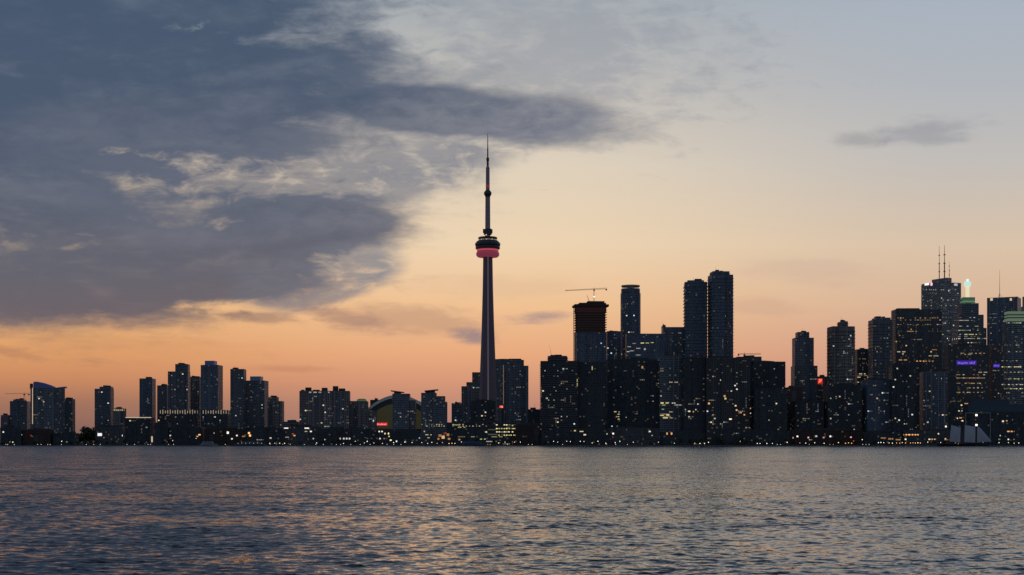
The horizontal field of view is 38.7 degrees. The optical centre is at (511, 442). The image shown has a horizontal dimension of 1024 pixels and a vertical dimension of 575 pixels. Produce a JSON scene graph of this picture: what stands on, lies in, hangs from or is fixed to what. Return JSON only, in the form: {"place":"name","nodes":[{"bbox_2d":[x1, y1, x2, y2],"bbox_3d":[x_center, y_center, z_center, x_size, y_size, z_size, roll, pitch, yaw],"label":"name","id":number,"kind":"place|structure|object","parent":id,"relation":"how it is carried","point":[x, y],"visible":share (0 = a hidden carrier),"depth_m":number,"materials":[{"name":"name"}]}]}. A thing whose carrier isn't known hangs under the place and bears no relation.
{"place":"outdoors","nodes":[
{"label":"outdoors","id":0,"kind":"place"},
{"bbox_2d":[1,413,9,426],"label":"apartment block","id":1,"kind":"structure","parent":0,"point":[5,419],"depth_m":2750.00,"materials":[{"name":"grey"}]},
{"bbox_2d":[0,425,24,444],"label":"building","id":2,"kind":"structure","parent":0,"point":[11,434],"depth_m":2318.00,"materials":[{"name":"paint"}]},
{"bbox_2d":[23,428,53,444],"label":"building","id":3,"kind":"structure","parent":0,"point":[39,436],"depth_m":2322.00,"materials":[{"name":"brick"}]},
{"bbox_2d":[30,382,66,432],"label":"apartment tower","id":4,"kind":"structure","parent":0,"point":[47,406],"depth_m":2700.74,"materials":[{"name":"glass"}]},
{"bbox_2d":[53,431,78,444],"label":"building","id":5,"kind":"structure","parent":0,"point":[65,438],"depth_m":2326.00,"materials":[{"name":"paint"}]},
{"bbox_2d":[65,396,74,431],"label":"apartment tower","id":6,"kind":"structure","parent":0,"point":[69,414],"depth_m":2745.00,"materials":[{"name":"paint"}]},
{"bbox_2d":[95,385,113,426],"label":"apartment tower","id":7,"kind":"structure","parent":0,"point":[104,400],"depth_m":2790.37,"materials":[{"name":"glass"}]},
{"bbox_2d":[95,424,124,444],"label":"building","id":8,"kind":"structure","parent":0,"point":[109,433],"depth_m":2318.00,"materials":[{"name":"paint"}]},
{"bbox_2d":[113,407,125,426],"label":"apartment block","id":9,"kind":"structure","parent":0,"point":[119,414],"depth_m":2720.00,"materials":[{"name":"concrete"}]},
{"bbox_2d":[124,417,154,444],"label":"apartment block","id":10,"kind":"structure","parent":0,"point":[138,430],"depth_m":2640.00,"materials":[{"name":"grey"}]},
{"bbox_2d":[139,377,155,421],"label":"apartment tower","id":11,"kind":"structure","parent":0,"point":[147,396],"depth_m":2900.00,"materials":[{"name":"blue glass"}]},
{"bbox_2d":[157,384,167,421],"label":"apartment tower","id":12,"kind":"structure","parent":0,"point":[162,396],"depth_m":2880.00,"materials":[{"name":"paint"}]},
{"bbox_2d":[155,421,170,444],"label":"building","id":13,"kind":"structure","parent":0,"point":[161,431],"depth_m":2322.00,"materials":[{"name":"grey"}]},
{"bbox_2d":[168,363,189,409],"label":"apartment tower","id":14,"kind":"structure","parent":0,"point":[179,388],"depth_m":2820.14,"materials":[{"name":"glass"}]},
{"bbox_2d":[158,410,199,426],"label":"podium block","id":15,"kind":"structure","parent":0,"point":[175,418],"depth_m":2600.00,"materials":[{"name":"grey"}]},
{"bbox_2d":[169,426,205,444],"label":"building","id":16,"kind":"structure","parent":0,"point":[186,435],"depth_m":2326.00,"materials":[{"name":"grey"}]},
{"bbox_2d":[190,376,200,426],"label":"apartment tower","id":17,"kind":"structure","parent":0,"point":[195,392],"depth_m":2930.00,"materials":[{"name":"paint"}]},
{"bbox_2d":[201,361,222,409],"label":"apartment tower","id":18,"kind":"structure","parent":0,"point":[211,385],"depth_m":2800.54,"materials":[{"name":"blue glass"}]},
{"bbox_2d":[201,410,230,428],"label":"podium block","id":19,"kind":"structure","parent":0,"point":[212,419],"depth_m":2590.00,"materials":[{"name":"grey"}]},
{"bbox_2d":[204,427,244,444],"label":"building","id":20,"kind":"structure","parent":0,"point":[221,435],"depth_m":2318.00,"materials":[{"name":"brick"}]},
{"bbox_2d":[230,367,245,428],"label":"apartment tower","id":21,"kind":"structure","parent":0,"point":[238,395],"depth_m":2790.00,"materials":[{"name":"paint"}]},
{"bbox_2d":[246,376,268,427],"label":"apartment tower","id":22,"kind":"structure","parent":0,"point":[257,391],"depth_m":2810.27,"materials":[{"name":"blue"}]},
{"bbox_2d":[245,427,284,444],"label":"building","id":23,"kind":"structure","parent":0,"point":[265,435],"depth_m":2322.00,"materials":[{"name":"paint"}]},
{"bbox_2d":[267,396,283,427],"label":"apartment block","id":24,"kind":"structure","parent":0,"point":[275,411],"depth_m":2760.00,"materials":[{"name":"brick"}]},
{"bbox_2d":[282,420,298,427],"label":"building","id":25,"kind":"structure","parent":0,"point":[288,423],"depth_m":2600.00,"materials":[{"name":"paint"}]},
{"bbox_2d":[284,424,321,444],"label":"building","id":26,"kind":"structure","parent":0,"point":[305,434],"depth_m":2326.00,"materials":[{"name":"paint"}]},
{"bbox_2d":[299,386,349,428],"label":"apartment block","id":27,"kind":"structure","parent":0,"point":[324,408],"depth_m":2480.22,"materials":[{"name":"concrete"}]},
{"bbox_2d":[319,427,371,444],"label":"building","id":28,"kind":"structure","parent":0,"point":[350,435],"depth_m":2318.00,"materials":[{"name":"paint"}]},
{"bbox_2d":[350,399,367,428],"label":"apartment block","id":29,"kind":"structure","parent":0,"point":[358,407],"depth_m":2490.00,"materials":[{"name":"concrete"}]},
{"bbox_2d":[365,409,376,430],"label":"building","id":30,"kind":"structure","parent":0,"point":[370,418],"depth_m":2450.00,"materials":[{"name":"concrete"}]},
{"bbox_2d":[370,396,377,405],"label":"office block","id":31,"kind":"structure","parent":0,"point":[373,401],"depth_m":2900.00,"materials":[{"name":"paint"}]},
{"bbox_2d":[371,429,420,444],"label":"building","id":32,"kind":"structure","parent":0,"point":[397,436],"depth_m":2322.00,"materials":[{"name":"paint"}]},
{"bbox_2d":[391,390,415,430],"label":"apartment tower","id":33,"kind":"structure","parent":0,"point":[403,411],"depth_m":2400.00,"materials":[{"name":"blue glass"}]},
{"bbox_2d":[421,389,446,444],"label":"apartment tower","id":34,"kind":"structure","parent":0,"point":[433,418],"depth_m":2405.00,"materials":[{"name":"concrete"}]},
{"bbox_2d":[452,402,460,421],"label":"office block","id":35,"kind":"structure","parent":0,"point":[456,411],"depth_m":2780.00,"materials":[{"name":"blue glass"}]},
{"bbox_2d":[461,372,479,421],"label":"apartment block","id":36,"kind":"structure","parent":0,"point":[469,391],"depth_m":2720.00,"materials":[{"name":"glass"}]},
{"bbox_2d":[447,420,516,444],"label":"terminal building","id":37,"kind":"structure","parent":0,"point":[488,431],"depth_m":2340.00,"materials":[{"name":"paint"}]},
{"bbox_2d":[470,398,495,421],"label":"apartment block","id":38,"kind":"structure","parent":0,"point":[482,409],"depth_m":2480.00,"materials":[{"name":"paint"}]},
{"bbox_2d":[475,135,499,420],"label":"observation tower","id":39,"kind":"structure","parent":0,"point":[487,245],"depth_m":2593.63,"materials":[{"name":"concrete"}]},
{"bbox_2d":[495,359,527,423],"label":"apartment block","id":40,"kind":"structure","parent":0,"point":[512,387],"depth_m":2700.00,"materials":[{"name":"concrete"}]},
{"bbox_2d":[0,446,1023,574],"bbox_3d":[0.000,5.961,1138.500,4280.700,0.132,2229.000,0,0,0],"label":"water","id":41,"kind":"structure","parent":0,"point":[511,510],"depth_m":127.97,"materials":[{"name":"black liquid"}]},
{"bbox_2d":[937,415,992,445],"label":"schooner","id":42,"kind":"object","parent":41,"relation":"on","point":[969,436],"visible":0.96,"depth_m":2179.41,"materials":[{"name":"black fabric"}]},
{"bbox_2d":[0,445,1023,445],"bbox_3d":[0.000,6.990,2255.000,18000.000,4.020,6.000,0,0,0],"label":"quay","id":43,"kind":"structure","parent":0,"point":[505,445],"depth_m":2252.00,"materials":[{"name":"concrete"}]},
{"bbox_2d":[0,0,1023,441],"label":"sky","id":44,"kind":"structure","parent":0,"point":[289,194],"materials":[{"name":"multicoloured"}]},
{"bbox_2d":[512,423,543,444],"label":"building","id":45,"kind":"structure","parent":0,"point":[526,433],"depth_m":2326.00,"materials":[{"name":"brick"}]},
{"bbox_2d":[527,405,539,422],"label":"building","id":46,"kind":"structure","parent":0,"point":[533,415],"depth_m":2500.00,"materials":[{"name":"paint"}]},
{"bbox_2d":[539,355,605,429],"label":"apartment tower","id":47,"kind":"structure","parent":0,"point":[572,394],"depth_m":2380.40,"materials":[{"name":"concrete"}]},
{"bbox_2d":[541,428,609,444],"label":"building","id":48,"kind":"structure","parent":0,"point":[588,436],"depth_m":2318.00,"materials":[{"name":"brown"}]},
{"bbox_2d":[607,330,620,358],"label":"apartment tower","id":49,"kind":"structure","parent":0,"point":[613,344],"depth_m":2600.00,"materials":[{"name":"blue glass"}]},
{"bbox_2d":[620,285,640,358],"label":"apartment tower","id":50,"kind":"structure","parent":0,"point":[630,309],"depth_m":2624.26,"materials":[{"name":"blue glass"}]},
{"bbox_2d":[606,358,658,429],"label":"apartment block","id":51,"kind":"structure","parent":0,"point":[632,392],"depth_m":2450.00,"materials":[{"name":"paint"}]},
{"bbox_2d":[607,427,659,444],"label":"building","id":52,"kind":"structure","parent":0,"point":[636,435],"depth_m":2322.00,"materials":[{"name":"paint"}]},
{"bbox_2d":[625,334,664,358],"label":"office tower","id":53,"kind":"structure","parent":0,"point":[650,346],"depth_m":2570.00,"materials":[{"name":"blue glass"}]},
{"bbox_2d":[658,355,681,431],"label":"office tower","id":54,"kind":"structure","parent":0,"point":[669,393],"depth_m":2430.00,"materials":[{"name":"glass"}]},
{"bbox_2d":[660,430,706,444],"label":"building","id":55,"kind":"structure","parent":0,"point":[667,438],"depth_m":2326.00,"materials":[{"name":"paint"}]},
{"bbox_2d":[681,353,706,431],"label":"apartment block","id":56,"kind":"structure","parent":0,"point":[693,393],"depth_m":2400.02,"materials":[{"name":"paint"}]},
{"bbox_2d":[707,270,733,357],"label":"apartment tower","id":57,"kind":"structure","parent":0,"point":[720,313],"depth_m":2600.36,"materials":[{"name":"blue glass"}]},
{"bbox_2d":[706,356,749,430],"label":"apartment block","id":58,"kind":"structure","parent":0,"point":[727,392],"depth_m":2390.09,"materials":[{"name":"paint"}]},
{"bbox_2d":[706,429,789,444],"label":"building","id":59,"kind":"structure","parent":0,"point":[727,436],"depth_m":2318.00,"materials":[{"name":"grey"}]},
{"bbox_2d":[743,355,761,428],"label":"office block","id":60,"kind":"structure","parent":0,"point":[752,358],"depth_m":2560.00,"materials":[{"name":"paint"}]},
{"bbox_2d":[750,361,784,428],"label":"office block","id":61,"kind":"structure","parent":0,"point":[768,374],"depth_m":2500.00,"materials":[{"name":"brown"}]},
{"bbox_2d":[752,388,786,430],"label":"office block","id":62,"kind":"structure","parent":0,"point":[769,409],"depth_m":2370.00,"materials":[{"name":"paint"}]},
{"bbox_2d":[785,386,801,429],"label":"office block","id":63,"kind":"structure","parent":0,"point":[794,393],"depth_m":2450.00,"materials":[{"name":"paint"}]},
{"bbox_2d":[791,331,817,400],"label":"apartment tower","id":64,"kind":"structure","parent":0,"point":[804,372],"depth_m":2563.40,"materials":[{"name":"glass"}]},
{"bbox_2d":[791,397,823,429],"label":"apartment block","id":65,"kind":"structure","parent":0,"point":[806,414],"depth_m":2400.00,"materials":[{"name":"paint"}]},
{"bbox_2d":[818,375,826,400],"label":"office block","id":66,"kind":"structure","parent":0,"point":[822,379],"depth_m":2600.00,"materials":[{"name":"paint"}]},
{"bbox_2d":[785,427,863,444],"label":"building","id":67,"kind":"structure","parent":0,"point":[822,435],"depth_m":2322.00,"materials":[{"name":"brick"}]},
{"bbox_2d":[826,320,855,384],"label":"apartment tower","id":68,"kind":"structure","parent":0,"point":[841,352],"depth_m":2500.24,"materials":[{"name":"paint"}]},
{"bbox_2d":[822,383,860,429],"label":"apartment block","id":69,"kind":"structure","parent":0,"point":[842,405],"depth_m":2390.28,"materials":[{"name":"paint"}]},
{"bbox_2d":[855,348,867,384],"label":"office block","id":70,"kind":"structure","parent":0,"point":[861,364],"depth_m":2620.00,"materials":[{"name":"black"}]},
{"bbox_2d":[860,378,889,431],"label":"apartment tower","id":71,"kind":"structure","parent":0,"point":[875,404],"depth_m":2390.59,"materials":[{"name":"blue glass"}]},
{"bbox_2d":[867,316,892,379],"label":"apartment tower","id":72,"kind":"structure","parent":0,"point":[879,345],"depth_m":2560.00,"materials":[{"name":"glass"}]},
{"bbox_2d":[864,430,902,444],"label":"building","id":73,"kind":"structure","parent":0,"point":[888,436],"depth_m":2326.00,"materials":[{"name":"paint"}]},
{"bbox_2d":[888,363,914,431],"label":"apartment tower","id":74,"kind":"structure","parent":0,"point":[901,377],"depth_m":2370.11,"materials":[{"name":"paint"}]},
{"bbox_2d":[891,308,941,429],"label":"office tower","id":75,"kind":"structure","parent":0,"point":[917,337],"depth_m":2640.00,"materials":[{"name":"black"}]},
{"bbox_2d":[901,429,965,444],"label":"building","id":76,"kind":"structure","parent":0,"point":[926,437],"depth_m":2318.00,"materials":[{"name":"brown"}]},
{"bbox_2d":[920,370,947,429],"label":"apartment tower","id":77,"kind":"structure","parent":0,"point":[933,399],"depth_m":2400.32,"materials":[{"name":"paint"}]},
{"bbox_2d":[921,245,960,369],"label":"office tower","id":78,"kind":"structure","parent":0,"point":[944,294],"depth_m":2902.89,"materials":[{"name":"glass"}]},
{"bbox_2d":[943,344,988,430],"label":"office tower","id":79,"kind":"structure","parent":0,"point":[966,366],"depth_m":2480.00,"materials":[{"name":"paint"}]},
{"bbox_2d":[952,279,986,344],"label":"office tower","id":80,"kind":"structure","parent":0,"point":[969,328],"depth_m":2764.00,"materials":[{"name":"glass"}]},
{"bbox_2d":[962,400,1023,444],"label":"building","id":81,"kind":"structure","parent":0,"point":[1001,422],"depth_m":2330.00,"materials":[{"name":"grey"}]},
{"bbox_2d":[988,342,1002,399],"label":"office tower","id":82,"kind":"structure","parent":0,"point":[995,371],"depth_m":2500.00,"materials":[{"name":"brown"}]},
{"bbox_2d":[987,281,1020,344],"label":"office tower","id":83,"kind":"structure","parent":0,"point":[998,307],"depth_m":2857.58,"materials":[{"name":"blue glass"}]},
{"bbox_2d":[1002,311,1023,404],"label":"office tower","id":84,"kind":"structure","parent":0,"point":[1013,352],"depth_m":2700.00,"materials":[{"name":"grey"}]},
{"bbox_2d":[1021,297,1023,310],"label":"office tower","id":85,"kind":"structure","parent":0,"point":[1022,308],"depth_m":3022.01,"materials":[{"name":"glass"}]},
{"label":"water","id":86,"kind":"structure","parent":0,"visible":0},
{"bbox_2d":[200,439,217,445],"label":"motor boat","id":87,"kind":"object","parent":86,"relation":"on","point":[207,444],"visible":0.74,"depth_m":2212.70,"materials":[{"name":"paint"}]},
{"bbox_2d":[234,441,264,445],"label":"tour boat","id":88,"kind":"object","parent":86,"relation":"on","point":[250,443],"visible":0.95,"depth_m":2202.70,"materials":[{"name":"paint"}]},
{"bbox_2d":[268,442,284,445],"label":"launch","id":89,"kind":"object","parent":86,"relation":"on","point":[277,444],"visible":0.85,"depth_m":2219.82,"materials":[{"name":"paint"}]},
{"bbox_2d":[459,441,486,445],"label":"ferry boat","id":90,"kind":"object","parent":86,"relation":"on","point":[471,443],"visible":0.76,"depth_m":2222.70,"materials":[{"name":"paint"}]},
{"label":"ground","id":91,"kind":"structure","parent":0,"visible":0},
{"bbox_2d":[10,398,29,429],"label":"apartment block","id":92,"kind":"structure","parent":91,"relation":"on","point":[20,412],"depth_m":2760.68,"materials":[{"name":"concrete"}]},
{"bbox_2d":[80,432,87,444],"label":"tree","id":93,"kind":"object","parent":91,"relation":"on","point":[84,434],"visible":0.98,"depth_m":2407.76,"materials":[{"name":"green plant"}]},
{"bbox_2d":[84,427,94,444],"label":"tree","id":94,"kind":"object","parent":91,"relation":"on","point":[90,432],"visible":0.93,"depth_m":2404.68,"materials":[{"name":"green plant"}]},
{"bbox_2d":[368,395,420,430],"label":"stadium","id":95,"kind":"object","parent":91,"relation":"on","point":[382,407],"visible":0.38,"depth_m":2559.16,"materials":[{"name":"metal"}]},
{"bbox_2d":[572,301,608,361],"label":"apartment tower","id":96,"kind":"structure","parent":91,"relation":"on","point":[589,339],"depth_m":2560.51,"materials":[{"name":"blue glass"}]},
{"bbox_2d":[565,288,606,300],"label":"tower crane","id":97,"kind":"object","parent":96,"relation":"on","point":[593,289],"visible":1,"depth_m":2578.01,"materials":[{"name":"paint"}]},
{"bbox_2d":[661,324,683,356],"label":"apartment tower","id":98,"kind":"structure","parent":91,"relation":"on","point":[674,341],"depth_m":2640.00,"materials":[{"name":"glass"}]},
{"bbox_2d":[683,279,707,356],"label":"apartment tower","id":99,"kind":"structure","parent":91,"relation":"on","point":[695,330],"depth_m":2620.06,"materials":[{"name":"blue glass"}]}
]}

